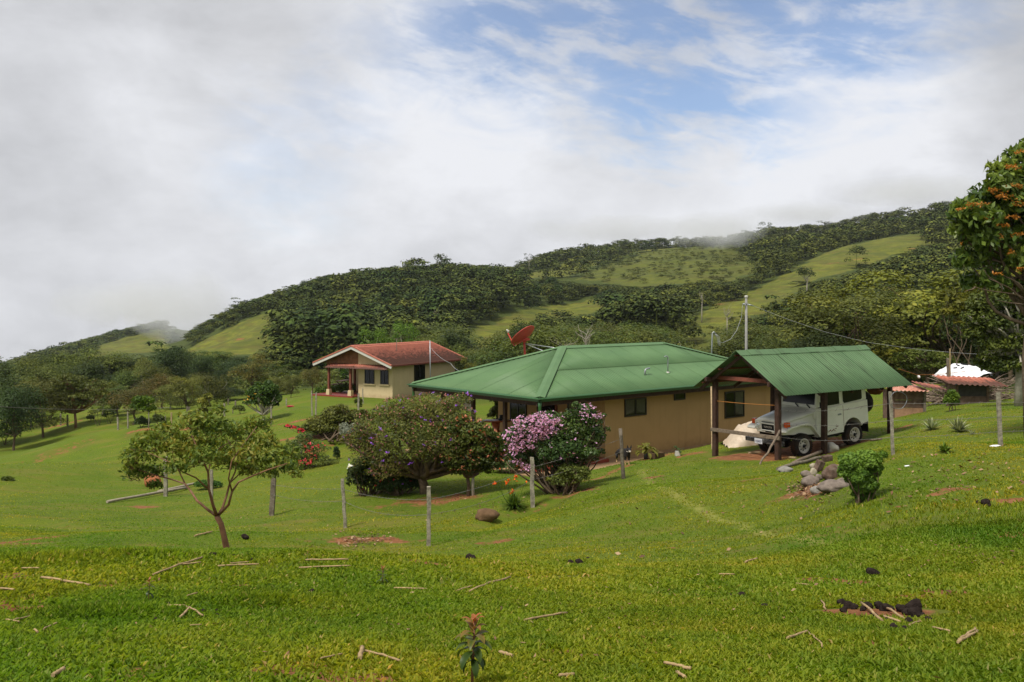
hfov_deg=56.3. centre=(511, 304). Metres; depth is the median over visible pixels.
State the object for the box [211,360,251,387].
broadleaf tree
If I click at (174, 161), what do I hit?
sky
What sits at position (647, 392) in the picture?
green house
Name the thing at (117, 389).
broadleaf tree
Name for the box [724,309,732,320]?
bare tree
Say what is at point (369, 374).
window
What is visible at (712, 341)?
service mast
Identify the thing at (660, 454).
stone block
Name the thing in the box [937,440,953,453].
green lily plant
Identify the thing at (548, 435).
pink bougainvillea
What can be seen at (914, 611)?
earth clod
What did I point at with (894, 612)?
cane stalk
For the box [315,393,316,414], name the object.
fence post
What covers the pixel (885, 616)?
cane stalk
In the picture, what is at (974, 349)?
dark thicket tree
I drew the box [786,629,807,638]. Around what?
cane stalk
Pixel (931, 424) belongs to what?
variegated agave
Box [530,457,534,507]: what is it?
fence post
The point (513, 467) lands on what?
rose bush
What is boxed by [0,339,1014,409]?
undergrowth
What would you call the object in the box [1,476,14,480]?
shrub
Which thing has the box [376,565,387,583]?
tree seedling
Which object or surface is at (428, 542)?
fence post
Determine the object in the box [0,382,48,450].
broadleaf tree
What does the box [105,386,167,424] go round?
orange tipped tree
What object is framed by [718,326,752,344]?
feathery tree
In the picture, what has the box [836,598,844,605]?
earth clod
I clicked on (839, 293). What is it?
yellow leaved tree
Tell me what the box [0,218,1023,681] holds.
ground
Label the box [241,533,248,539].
earth clod
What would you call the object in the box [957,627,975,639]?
cane stalk
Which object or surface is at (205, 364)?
broadleaf tree
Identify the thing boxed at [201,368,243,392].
broadleaf tree
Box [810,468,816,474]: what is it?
stone
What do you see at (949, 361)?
fence post
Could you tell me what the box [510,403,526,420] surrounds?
window
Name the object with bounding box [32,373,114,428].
wide feathery tree
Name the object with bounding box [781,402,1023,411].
barbed wire
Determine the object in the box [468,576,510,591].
cane stalk
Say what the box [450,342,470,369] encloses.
broadleaf tree
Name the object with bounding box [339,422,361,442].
silver leaved shrub
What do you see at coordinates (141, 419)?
shrub
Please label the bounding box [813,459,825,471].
cut log block
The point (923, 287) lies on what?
broadleaf tree
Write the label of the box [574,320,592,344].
bare tree
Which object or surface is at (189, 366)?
broadleaf tree
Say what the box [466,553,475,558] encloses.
earth clod
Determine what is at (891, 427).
fence post
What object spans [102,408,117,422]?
shrub
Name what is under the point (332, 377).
feathery tree
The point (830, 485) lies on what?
stone
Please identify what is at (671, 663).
cane stalk
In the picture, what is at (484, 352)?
broadleaf tree
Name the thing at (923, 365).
olive tree
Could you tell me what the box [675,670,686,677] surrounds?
cane stalk
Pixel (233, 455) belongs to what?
young fruit tree
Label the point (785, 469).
stone
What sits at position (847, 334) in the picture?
broadleaf tree
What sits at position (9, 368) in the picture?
broadleaf tree
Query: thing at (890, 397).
wire coil
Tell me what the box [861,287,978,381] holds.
broadleaf tree
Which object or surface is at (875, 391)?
hanging basket
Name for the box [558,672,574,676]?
cane stalk
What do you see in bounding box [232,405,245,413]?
shrub
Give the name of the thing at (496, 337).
feathery tree
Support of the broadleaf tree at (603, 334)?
on the ground at (68, 444)
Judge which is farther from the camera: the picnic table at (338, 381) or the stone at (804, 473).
the picnic table at (338, 381)
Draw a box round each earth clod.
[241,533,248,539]
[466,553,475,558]
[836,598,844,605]
[839,606,846,612]
[843,601,852,608]
[850,603,858,609]
[864,601,872,608]
[866,567,877,575]
[874,601,882,608]
[881,603,894,611]
[895,604,904,611]
[901,608,907,614]
[905,598,921,611]
[905,617,912,621]
[907,607,921,616]
[981,498,990,505]
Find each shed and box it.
[883,381,946,417]
[933,375,1008,405]
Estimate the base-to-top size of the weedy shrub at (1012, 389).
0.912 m
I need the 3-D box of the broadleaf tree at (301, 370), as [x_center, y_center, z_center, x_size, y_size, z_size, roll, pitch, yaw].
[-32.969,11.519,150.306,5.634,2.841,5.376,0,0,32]
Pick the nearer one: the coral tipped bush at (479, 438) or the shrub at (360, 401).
the coral tipped bush at (479, 438)
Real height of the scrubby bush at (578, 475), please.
1.038 m
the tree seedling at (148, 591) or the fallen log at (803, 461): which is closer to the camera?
the tree seedling at (148, 591)
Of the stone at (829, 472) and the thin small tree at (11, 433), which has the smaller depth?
the stone at (829, 472)
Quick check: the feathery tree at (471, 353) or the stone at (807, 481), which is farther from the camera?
the feathery tree at (471, 353)
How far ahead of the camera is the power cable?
43.78 m
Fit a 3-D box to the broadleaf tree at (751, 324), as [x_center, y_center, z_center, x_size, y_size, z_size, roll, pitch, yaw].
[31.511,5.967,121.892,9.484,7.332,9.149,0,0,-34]
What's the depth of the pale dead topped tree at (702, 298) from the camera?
299.71 m
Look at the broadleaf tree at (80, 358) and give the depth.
145.45 m
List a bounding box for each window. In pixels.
[363,370,374,384]
[379,370,389,385]
[414,364,424,380]
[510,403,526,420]
[567,402,585,417]
[624,397,646,416]
[674,393,685,400]
[724,390,744,418]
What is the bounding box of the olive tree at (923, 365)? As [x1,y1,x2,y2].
[891,347,962,383]
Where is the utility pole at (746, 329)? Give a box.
[742,295,752,349]
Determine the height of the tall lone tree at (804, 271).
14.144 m
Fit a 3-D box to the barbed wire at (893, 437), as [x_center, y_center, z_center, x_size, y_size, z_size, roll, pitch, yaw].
[9.910,3.209,23.570,5.055,1.545,9.838,0,0,0]
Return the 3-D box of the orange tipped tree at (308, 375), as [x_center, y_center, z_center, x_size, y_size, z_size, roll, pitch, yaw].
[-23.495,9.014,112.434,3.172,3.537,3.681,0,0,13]
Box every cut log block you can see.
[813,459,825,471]
[821,454,832,461]
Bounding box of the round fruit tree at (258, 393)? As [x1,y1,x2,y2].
[242,380,282,419]
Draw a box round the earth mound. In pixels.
[144,475,160,486]
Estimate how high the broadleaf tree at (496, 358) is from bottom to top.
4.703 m
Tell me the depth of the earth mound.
39.01 m
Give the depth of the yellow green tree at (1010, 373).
61.90 m
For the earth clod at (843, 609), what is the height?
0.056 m
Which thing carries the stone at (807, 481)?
on the ground at (68, 444)
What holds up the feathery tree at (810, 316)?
on the ground at (68, 444)
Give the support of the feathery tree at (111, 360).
on the ground at (68, 444)
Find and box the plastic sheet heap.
[720,421,759,447]
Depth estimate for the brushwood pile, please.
44.58 m
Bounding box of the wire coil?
[889,391,906,408]
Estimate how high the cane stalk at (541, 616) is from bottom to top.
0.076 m
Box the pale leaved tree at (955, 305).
[935,288,972,364]
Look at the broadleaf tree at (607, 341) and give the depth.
67.91 m
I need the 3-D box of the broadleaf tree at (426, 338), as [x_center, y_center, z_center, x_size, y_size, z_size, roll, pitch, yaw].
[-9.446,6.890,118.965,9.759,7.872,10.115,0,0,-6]
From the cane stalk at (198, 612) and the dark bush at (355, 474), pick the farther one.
the dark bush at (355, 474)
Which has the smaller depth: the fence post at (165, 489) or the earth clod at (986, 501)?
the earth clod at (986, 501)
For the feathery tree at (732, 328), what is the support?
on the ground at (68, 444)
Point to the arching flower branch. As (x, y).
(301, 428)
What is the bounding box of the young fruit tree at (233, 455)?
[117,403,303,548]
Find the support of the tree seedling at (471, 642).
on the ground at (68, 444)
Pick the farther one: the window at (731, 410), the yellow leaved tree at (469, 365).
the yellow leaved tree at (469, 365)
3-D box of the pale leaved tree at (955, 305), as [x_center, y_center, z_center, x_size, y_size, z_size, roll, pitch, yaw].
[24.172,2.154,51.997,2.364,6.144,1.236,0,0,0]
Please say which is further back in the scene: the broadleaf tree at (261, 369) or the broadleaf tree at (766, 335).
the broadleaf tree at (261, 369)
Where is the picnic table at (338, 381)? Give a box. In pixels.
[330,380,348,384]
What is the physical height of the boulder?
0.375 m
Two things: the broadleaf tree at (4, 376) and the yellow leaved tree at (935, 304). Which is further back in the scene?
the broadleaf tree at (4, 376)
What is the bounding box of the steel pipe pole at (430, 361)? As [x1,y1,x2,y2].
[430,344,430,393]
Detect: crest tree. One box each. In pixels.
[433,253,447,263]
[758,221,772,233]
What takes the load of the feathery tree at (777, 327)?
on the ground at (68, 444)
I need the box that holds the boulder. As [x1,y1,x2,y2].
[475,508,499,521]
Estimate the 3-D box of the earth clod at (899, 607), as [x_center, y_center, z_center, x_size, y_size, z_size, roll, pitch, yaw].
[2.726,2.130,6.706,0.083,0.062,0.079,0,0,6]
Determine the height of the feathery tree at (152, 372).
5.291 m
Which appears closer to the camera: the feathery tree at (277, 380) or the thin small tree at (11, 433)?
the thin small tree at (11, 433)
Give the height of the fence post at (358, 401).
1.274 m
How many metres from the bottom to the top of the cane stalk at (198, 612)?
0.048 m
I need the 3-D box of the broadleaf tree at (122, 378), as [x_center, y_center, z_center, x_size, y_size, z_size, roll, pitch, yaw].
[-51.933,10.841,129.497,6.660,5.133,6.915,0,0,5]
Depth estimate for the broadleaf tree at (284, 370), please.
148.85 m
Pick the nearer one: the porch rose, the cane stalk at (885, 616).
the cane stalk at (885, 616)
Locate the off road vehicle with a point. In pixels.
(802, 408)
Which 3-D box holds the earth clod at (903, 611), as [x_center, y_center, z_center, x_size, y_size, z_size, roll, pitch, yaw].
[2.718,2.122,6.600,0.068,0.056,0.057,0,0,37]
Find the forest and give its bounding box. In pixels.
[0,201,1017,385]
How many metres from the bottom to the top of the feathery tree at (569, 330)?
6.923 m
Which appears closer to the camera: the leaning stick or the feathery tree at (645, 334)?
the leaning stick
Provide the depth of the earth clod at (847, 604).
6.86 m
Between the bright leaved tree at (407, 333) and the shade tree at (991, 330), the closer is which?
the shade tree at (991, 330)
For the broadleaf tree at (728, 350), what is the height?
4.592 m
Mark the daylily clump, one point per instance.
(512, 502)
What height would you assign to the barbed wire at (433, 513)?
1.580 m
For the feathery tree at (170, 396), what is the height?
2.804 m
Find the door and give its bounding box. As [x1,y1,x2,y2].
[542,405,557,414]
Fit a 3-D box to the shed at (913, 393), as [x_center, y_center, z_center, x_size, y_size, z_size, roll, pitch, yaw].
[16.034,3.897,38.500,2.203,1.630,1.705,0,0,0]
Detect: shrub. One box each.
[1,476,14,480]
[86,415,94,420]
[87,406,111,425]
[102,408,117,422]
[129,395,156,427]
[133,415,150,427]
[152,414,166,423]
[193,479,222,487]
[196,393,213,418]
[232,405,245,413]
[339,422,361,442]
[354,397,362,407]
[837,449,888,503]
[942,388,960,411]
[1002,384,1014,390]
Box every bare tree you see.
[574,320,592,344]
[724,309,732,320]
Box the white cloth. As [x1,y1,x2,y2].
[463,399,470,410]
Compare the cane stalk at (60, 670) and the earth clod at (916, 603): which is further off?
the earth clod at (916, 603)
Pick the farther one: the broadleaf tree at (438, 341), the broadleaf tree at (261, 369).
the broadleaf tree at (261, 369)
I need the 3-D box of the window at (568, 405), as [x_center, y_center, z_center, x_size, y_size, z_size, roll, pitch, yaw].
[2.425,3.901,36.125,0.648,0.805,0.760,0,0,0]
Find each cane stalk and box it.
[41,576,90,585]
[51,666,65,676]
[152,556,202,574]
[179,606,190,617]
[186,605,203,615]
[218,563,258,565]
[299,565,350,567]
[305,558,347,559]
[320,653,342,658]
[358,645,364,658]
[364,649,401,661]
[394,587,426,588]
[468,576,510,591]
[498,650,513,656]
[524,612,567,620]
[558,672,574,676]
[663,661,684,666]
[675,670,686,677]
[682,666,691,669]
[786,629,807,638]
[860,601,882,620]
[883,615,900,621]
[886,607,904,617]
[956,629,978,642]
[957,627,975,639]
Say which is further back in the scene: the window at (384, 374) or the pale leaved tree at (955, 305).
the window at (384, 374)
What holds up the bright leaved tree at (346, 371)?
on the ground at (68, 444)
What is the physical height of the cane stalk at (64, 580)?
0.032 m
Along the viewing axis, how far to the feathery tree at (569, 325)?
115.02 m
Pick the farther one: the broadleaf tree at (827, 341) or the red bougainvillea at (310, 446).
the broadleaf tree at (827, 341)
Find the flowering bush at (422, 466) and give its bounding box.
[338,391,481,494]
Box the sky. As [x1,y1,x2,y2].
[0,0,1023,361]
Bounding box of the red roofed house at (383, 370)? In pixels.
[312,341,466,398]
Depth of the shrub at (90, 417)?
94.78 m
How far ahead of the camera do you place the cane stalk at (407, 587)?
7.17 m
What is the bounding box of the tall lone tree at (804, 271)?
[795,266,815,290]
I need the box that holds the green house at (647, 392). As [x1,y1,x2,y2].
[406,342,769,476]
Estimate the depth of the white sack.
29.95 m
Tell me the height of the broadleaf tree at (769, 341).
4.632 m
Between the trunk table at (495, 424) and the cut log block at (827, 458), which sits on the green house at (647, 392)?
the trunk table at (495, 424)
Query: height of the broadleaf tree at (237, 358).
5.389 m
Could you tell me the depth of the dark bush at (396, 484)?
29.33 m
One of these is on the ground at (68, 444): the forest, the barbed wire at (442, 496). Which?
the forest
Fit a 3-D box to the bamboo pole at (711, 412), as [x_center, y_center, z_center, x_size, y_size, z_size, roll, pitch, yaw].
[7.225,4.110,34.603,0.094,2.041,3.301,0,0,11]
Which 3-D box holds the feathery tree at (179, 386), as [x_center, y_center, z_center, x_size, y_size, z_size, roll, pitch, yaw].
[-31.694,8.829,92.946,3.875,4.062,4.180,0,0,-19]
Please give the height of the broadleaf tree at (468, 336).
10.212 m
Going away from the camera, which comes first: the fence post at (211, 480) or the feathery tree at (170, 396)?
the fence post at (211, 480)
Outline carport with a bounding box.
[694,345,912,459]
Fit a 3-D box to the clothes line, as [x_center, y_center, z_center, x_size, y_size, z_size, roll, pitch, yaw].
[17.941,2.702,40.137,0.429,0.575,10.717,0,0,42]
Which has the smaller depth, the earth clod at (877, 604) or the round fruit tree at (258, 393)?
the earth clod at (877, 604)
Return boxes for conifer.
[332,446,340,458]
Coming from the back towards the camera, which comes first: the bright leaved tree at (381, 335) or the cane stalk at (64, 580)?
the bright leaved tree at (381, 335)
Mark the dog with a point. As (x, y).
(627, 450)
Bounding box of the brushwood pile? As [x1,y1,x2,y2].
[924,370,1014,406]
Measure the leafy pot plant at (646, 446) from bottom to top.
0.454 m
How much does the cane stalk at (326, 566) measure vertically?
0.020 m
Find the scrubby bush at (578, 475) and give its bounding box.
[545,463,591,495]
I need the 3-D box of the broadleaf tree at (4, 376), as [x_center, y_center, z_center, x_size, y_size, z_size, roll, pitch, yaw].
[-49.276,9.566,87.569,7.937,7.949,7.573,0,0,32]
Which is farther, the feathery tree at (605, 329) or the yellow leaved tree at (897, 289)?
the yellow leaved tree at (897, 289)
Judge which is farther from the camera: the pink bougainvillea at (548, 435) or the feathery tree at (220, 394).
the feathery tree at (220, 394)
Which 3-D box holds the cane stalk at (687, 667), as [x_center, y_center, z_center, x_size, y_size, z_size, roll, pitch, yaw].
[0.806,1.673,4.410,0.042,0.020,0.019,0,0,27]
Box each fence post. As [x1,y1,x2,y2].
[163,456,167,496]
[210,469,213,496]
[269,477,275,515]
[311,391,312,415]
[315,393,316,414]
[341,478,346,527]
[357,393,359,409]
[426,486,430,545]
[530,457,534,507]
[619,428,624,478]
[888,391,894,454]
[946,358,948,376]
[949,348,950,375]
[996,392,1002,446]
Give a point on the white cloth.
(467, 405)
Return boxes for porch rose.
[487,400,497,424]
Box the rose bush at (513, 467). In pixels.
[494,459,525,473]
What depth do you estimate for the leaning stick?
27.80 m
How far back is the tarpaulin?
43.90 m
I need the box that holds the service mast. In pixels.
[711,331,719,353]
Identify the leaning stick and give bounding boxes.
[759,430,780,463]
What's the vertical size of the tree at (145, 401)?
2.302 m
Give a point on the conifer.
(337, 455)
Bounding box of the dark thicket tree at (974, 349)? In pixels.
[938,309,1014,380]
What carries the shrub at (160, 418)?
on the ground at (68, 444)
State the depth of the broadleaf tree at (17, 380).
97.97 m
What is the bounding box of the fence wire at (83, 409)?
[12,407,168,409]
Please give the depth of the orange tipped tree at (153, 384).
103.17 m
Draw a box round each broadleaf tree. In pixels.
[0,356,26,380]
[0,359,30,381]
[0,368,29,432]
[0,372,30,418]
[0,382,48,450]
[6,358,65,394]
[19,376,48,414]
[31,351,81,381]
[40,362,89,393]
[47,345,114,379]
[65,359,111,404]
[99,385,130,416]
[103,359,145,385]
[106,365,154,390]
[148,344,192,384]
[170,356,216,378]
[172,348,197,381]
[187,353,220,389]
[193,350,234,371]
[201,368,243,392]
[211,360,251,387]
[217,387,246,399]
[219,355,250,370]
[232,363,273,381]
[256,368,291,381]
[273,363,302,377]
[288,369,311,376]
[379,325,475,348]
[393,321,484,346]
[410,329,474,347]
[432,336,453,351]
[436,328,478,355]
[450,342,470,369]
[454,355,484,370]
[468,335,545,366]
[475,347,508,359]
[496,319,577,356]
[499,316,538,357]
[510,324,580,357]
[538,327,615,343]
[578,327,640,344]
[619,320,688,346]
[632,323,674,342]
[704,335,792,357]
[715,323,771,349]
[731,328,797,347]
[740,333,793,348]
[788,296,885,352]
[790,324,858,347]
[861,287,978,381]
[910,281,940,297]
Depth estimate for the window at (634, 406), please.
36.00 m
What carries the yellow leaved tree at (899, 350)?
on the ground at (68, 444)
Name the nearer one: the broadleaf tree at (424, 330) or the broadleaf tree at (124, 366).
the broadleaf tree at (424, 330)
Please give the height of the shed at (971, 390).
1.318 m
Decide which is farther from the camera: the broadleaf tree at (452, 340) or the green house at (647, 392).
the broadleaf tree at (452, 340)
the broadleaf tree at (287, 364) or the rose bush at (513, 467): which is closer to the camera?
the rose bush at (513, 467)
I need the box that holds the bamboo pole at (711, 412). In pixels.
[710,386,711,448]
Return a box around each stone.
[778,466,792,471]
[800,470,810,477]
[801,475,819,486]
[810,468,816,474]
[810,486,820,493]
[815,474,822,479]
[816,479,848,492]
[821,464,837,479]
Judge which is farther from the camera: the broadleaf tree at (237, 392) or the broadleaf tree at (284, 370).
the broadleaf tree at (284, 370)
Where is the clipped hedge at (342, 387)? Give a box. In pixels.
[314,383,355,392]
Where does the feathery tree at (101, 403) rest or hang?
on the ground at (68, 444)
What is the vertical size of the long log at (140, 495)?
0.414 m
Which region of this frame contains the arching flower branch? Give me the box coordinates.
[284,423,316,440]
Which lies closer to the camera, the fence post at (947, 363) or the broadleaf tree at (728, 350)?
the fence post at (947, 363)
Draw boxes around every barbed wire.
[272,439,619,499]
[272,452,619,516]
[780,431,1012,441]
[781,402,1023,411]
[786,415,1023,426]
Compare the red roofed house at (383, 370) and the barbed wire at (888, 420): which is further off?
the red roofed house at (383, 370)
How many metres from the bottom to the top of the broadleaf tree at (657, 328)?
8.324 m
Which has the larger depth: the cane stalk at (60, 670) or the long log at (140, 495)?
the long log at (140, 495)
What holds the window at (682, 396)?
in the green house at (647, 392)
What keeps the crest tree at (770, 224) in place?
on the ground at (68, 444)
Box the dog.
[615,445,631,464]
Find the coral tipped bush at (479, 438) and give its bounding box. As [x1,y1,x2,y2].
[437,414,511,495]
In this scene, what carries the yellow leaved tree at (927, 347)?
on the ground at (68, 444)
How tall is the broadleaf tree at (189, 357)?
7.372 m
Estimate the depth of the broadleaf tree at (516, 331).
91.64 m
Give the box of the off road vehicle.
[745,389,872,455]
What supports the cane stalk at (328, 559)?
on the ground at (68, 444)
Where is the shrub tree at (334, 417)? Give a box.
[304,404,373,442]
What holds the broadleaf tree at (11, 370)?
on the ground at (68, 444)
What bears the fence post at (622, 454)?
on the ground at (68, 444)
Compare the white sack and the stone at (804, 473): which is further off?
the white sack
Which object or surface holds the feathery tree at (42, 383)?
on the ground at (68, 444)
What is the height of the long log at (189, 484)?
0.169 m
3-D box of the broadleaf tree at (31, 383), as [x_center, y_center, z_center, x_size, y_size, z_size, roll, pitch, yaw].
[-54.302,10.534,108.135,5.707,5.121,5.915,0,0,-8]
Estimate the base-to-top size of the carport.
3.759 m
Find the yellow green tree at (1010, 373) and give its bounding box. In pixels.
[986,269,1023,383]
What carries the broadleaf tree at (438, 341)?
on the ground at (68, 444)
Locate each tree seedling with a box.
[142,577,154,598]
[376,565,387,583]
[454,613,491,681]
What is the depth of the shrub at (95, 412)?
90.97 m
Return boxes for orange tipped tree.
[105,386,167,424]
[132,373,186,408]
[226,352,278,385]
[299,367,325,393]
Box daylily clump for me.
[493,475,528,510]
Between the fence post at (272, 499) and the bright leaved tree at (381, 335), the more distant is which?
the bright leaved tree at (381, 335)
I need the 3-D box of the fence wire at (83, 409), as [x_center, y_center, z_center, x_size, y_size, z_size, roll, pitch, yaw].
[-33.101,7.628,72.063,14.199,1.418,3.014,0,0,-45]
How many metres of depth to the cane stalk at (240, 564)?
8.09 m
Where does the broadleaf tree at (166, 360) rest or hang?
on the ground at (68, 444)
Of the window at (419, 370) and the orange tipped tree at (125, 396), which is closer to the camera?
the window at (419, 370)
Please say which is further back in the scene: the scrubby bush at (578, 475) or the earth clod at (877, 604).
the scrubby bush at (578, 475)
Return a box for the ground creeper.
[300,458,339,468]
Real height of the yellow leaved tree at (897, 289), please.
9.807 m
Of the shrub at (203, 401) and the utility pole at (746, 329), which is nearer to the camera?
the utility pole at (746, 329)
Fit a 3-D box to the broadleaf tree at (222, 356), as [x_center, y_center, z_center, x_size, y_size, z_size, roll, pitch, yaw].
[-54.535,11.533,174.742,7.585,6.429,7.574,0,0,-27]
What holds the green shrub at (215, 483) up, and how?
on the ground at (68, 444)
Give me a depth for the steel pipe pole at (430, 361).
80.01 m
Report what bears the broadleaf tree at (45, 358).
on the ground at (68, 444)
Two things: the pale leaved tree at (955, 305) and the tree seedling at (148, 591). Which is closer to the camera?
the tree seedling at (148, 591)
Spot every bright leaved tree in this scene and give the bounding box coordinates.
[339,368,348,377]
[357,327,388,344]
[383,320,419,342]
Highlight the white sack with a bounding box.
[828,442,838,452]
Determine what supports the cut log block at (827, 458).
on the ground at (68, 444)
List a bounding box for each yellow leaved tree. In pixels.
[460,357,481,369]
[799,279,930,374]
[846,268,999,365]
[860,284,916,300]
[873,331,933,374]
[897,322,972,369]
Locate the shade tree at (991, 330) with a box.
[959,288,1023,405]
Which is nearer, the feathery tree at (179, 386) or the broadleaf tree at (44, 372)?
the feathery tree at (179, 386)
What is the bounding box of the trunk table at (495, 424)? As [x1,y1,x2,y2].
[483,419,510,439]
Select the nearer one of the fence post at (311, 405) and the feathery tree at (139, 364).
the fence post at (311, 405)
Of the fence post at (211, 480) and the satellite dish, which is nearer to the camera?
the fence post at (211, 480)
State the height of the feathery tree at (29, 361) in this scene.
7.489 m
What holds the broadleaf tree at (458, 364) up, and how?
on the ground at (68, 444)
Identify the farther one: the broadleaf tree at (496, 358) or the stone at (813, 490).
the broadleaf tree at (496, 358)
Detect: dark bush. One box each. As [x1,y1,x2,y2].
[345,449,402,496]
[375,467,419,495]
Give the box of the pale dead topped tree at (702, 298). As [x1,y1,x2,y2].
[699,290,706,322]
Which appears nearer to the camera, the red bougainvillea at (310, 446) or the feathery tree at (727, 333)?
the red bougainvillea at (310, 446)
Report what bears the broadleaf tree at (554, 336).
on the ground at (68, 444)
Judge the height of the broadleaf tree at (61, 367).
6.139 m
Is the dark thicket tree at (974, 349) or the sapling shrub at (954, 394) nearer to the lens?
the sapling shrub at (954, 394)
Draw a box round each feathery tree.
[8,376,73,437]
[10,356,50,377]
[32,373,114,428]
[79,350,134,389]
[82,379,128,412]
[117,356,164,386]
[131,364,172,398]
[152,384,186,409]
[164,375,204,406]
[186,371,235,406]
[263,376,289,394]
[283,374,301,393]
[302,369,340,385]
[455,348,500,370]
[472,328,512,351]
[536,325,596,338]
[554,321,611,334]
[561,321,641,342]
[609,323,696,348]
[716,323,768,348]
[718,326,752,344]
[719,323,794,347]
[761,325,791,329]
[767,290,920,367]
[954,286,1007,379]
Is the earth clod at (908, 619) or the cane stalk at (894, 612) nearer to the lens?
the earth clod at (908, 619)
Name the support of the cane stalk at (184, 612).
on the ground at (68, 444)
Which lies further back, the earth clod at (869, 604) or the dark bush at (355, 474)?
the dark bush at (355, 474)
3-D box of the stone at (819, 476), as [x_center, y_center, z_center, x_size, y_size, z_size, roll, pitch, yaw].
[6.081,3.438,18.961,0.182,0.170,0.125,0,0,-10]
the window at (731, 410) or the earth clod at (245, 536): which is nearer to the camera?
the earth clod at (245, 536)
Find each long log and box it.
[106,487,186,502]
[157,483,192,490]
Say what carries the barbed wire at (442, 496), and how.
attached to the fence post at (428, 542)
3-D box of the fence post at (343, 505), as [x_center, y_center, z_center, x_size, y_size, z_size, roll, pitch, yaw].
[-4.322,5.184,24.646,0.162,1.426,0.081,0,0,0]
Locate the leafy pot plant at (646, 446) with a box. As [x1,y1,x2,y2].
[634,443,658,458]
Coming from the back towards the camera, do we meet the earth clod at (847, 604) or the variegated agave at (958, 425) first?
the variegated agave at (958, 425)
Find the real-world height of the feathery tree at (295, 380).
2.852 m
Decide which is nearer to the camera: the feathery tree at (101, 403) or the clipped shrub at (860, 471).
the clipped shrub at (860, 471)
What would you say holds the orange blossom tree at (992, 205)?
on the ground at (68, 444)
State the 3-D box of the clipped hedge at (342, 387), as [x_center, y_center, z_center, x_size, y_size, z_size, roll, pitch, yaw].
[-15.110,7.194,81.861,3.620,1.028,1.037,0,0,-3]
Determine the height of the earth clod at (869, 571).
0.096 m
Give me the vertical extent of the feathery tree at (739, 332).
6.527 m
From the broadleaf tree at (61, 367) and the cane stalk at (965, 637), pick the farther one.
the broadleaf tree at (61, 367)
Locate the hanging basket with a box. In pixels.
[867,388,883,394]
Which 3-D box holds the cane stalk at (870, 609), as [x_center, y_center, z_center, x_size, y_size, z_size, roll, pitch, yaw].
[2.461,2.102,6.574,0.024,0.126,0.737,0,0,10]
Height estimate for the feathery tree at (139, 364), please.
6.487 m
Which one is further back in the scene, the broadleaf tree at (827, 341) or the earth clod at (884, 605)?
the broadleaf tree at (827, 341)
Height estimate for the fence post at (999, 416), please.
1.245 m
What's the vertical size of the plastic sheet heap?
0.917 m
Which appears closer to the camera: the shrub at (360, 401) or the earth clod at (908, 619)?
the earth clod at (908, 619)
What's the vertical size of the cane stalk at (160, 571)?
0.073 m
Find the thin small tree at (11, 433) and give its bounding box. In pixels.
[0,419,21,444]
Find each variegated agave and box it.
[922,418,940,428]
[948,416,968,430]
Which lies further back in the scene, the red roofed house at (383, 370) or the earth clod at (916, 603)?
the red roofed house at (383, 370)
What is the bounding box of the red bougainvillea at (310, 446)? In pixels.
[285,432,331,469]
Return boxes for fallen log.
[776,456,821,469]
[791,450,822,462]
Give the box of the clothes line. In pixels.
[900,369,980,374]
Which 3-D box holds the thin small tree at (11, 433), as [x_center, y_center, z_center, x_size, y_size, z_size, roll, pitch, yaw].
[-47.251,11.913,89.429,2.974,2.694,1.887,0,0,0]
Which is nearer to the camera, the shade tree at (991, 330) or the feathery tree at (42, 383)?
the shade tree at (991, 330)
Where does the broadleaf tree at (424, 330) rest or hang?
on the ground at (68, 444)
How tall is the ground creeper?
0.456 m
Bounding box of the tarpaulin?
[931,363,989,377]
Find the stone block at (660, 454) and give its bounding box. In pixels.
[647,451,664,458]
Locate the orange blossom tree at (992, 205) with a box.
[945,138,1023,431]
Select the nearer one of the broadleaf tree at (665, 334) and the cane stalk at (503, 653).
the cane stalk at (503, 653)
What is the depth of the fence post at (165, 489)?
36.26 m
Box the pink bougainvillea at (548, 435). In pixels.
[500,401,610,493]
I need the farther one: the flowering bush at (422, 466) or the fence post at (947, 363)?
the fence post at (947, 363)
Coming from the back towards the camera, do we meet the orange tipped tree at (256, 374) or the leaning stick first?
the orange tipped tree at (256, 374)
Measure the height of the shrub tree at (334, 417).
1.857 m
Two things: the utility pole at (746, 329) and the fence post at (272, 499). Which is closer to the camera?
the fence post at (272, 499)
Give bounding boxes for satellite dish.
[506,325,554,354]
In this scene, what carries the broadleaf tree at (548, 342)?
on the ground at (68, 444)
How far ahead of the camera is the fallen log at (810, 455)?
28.39 m
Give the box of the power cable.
[757,307,967,353]
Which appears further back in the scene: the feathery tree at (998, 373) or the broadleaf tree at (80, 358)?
the broadleaf tree at (80, 358)

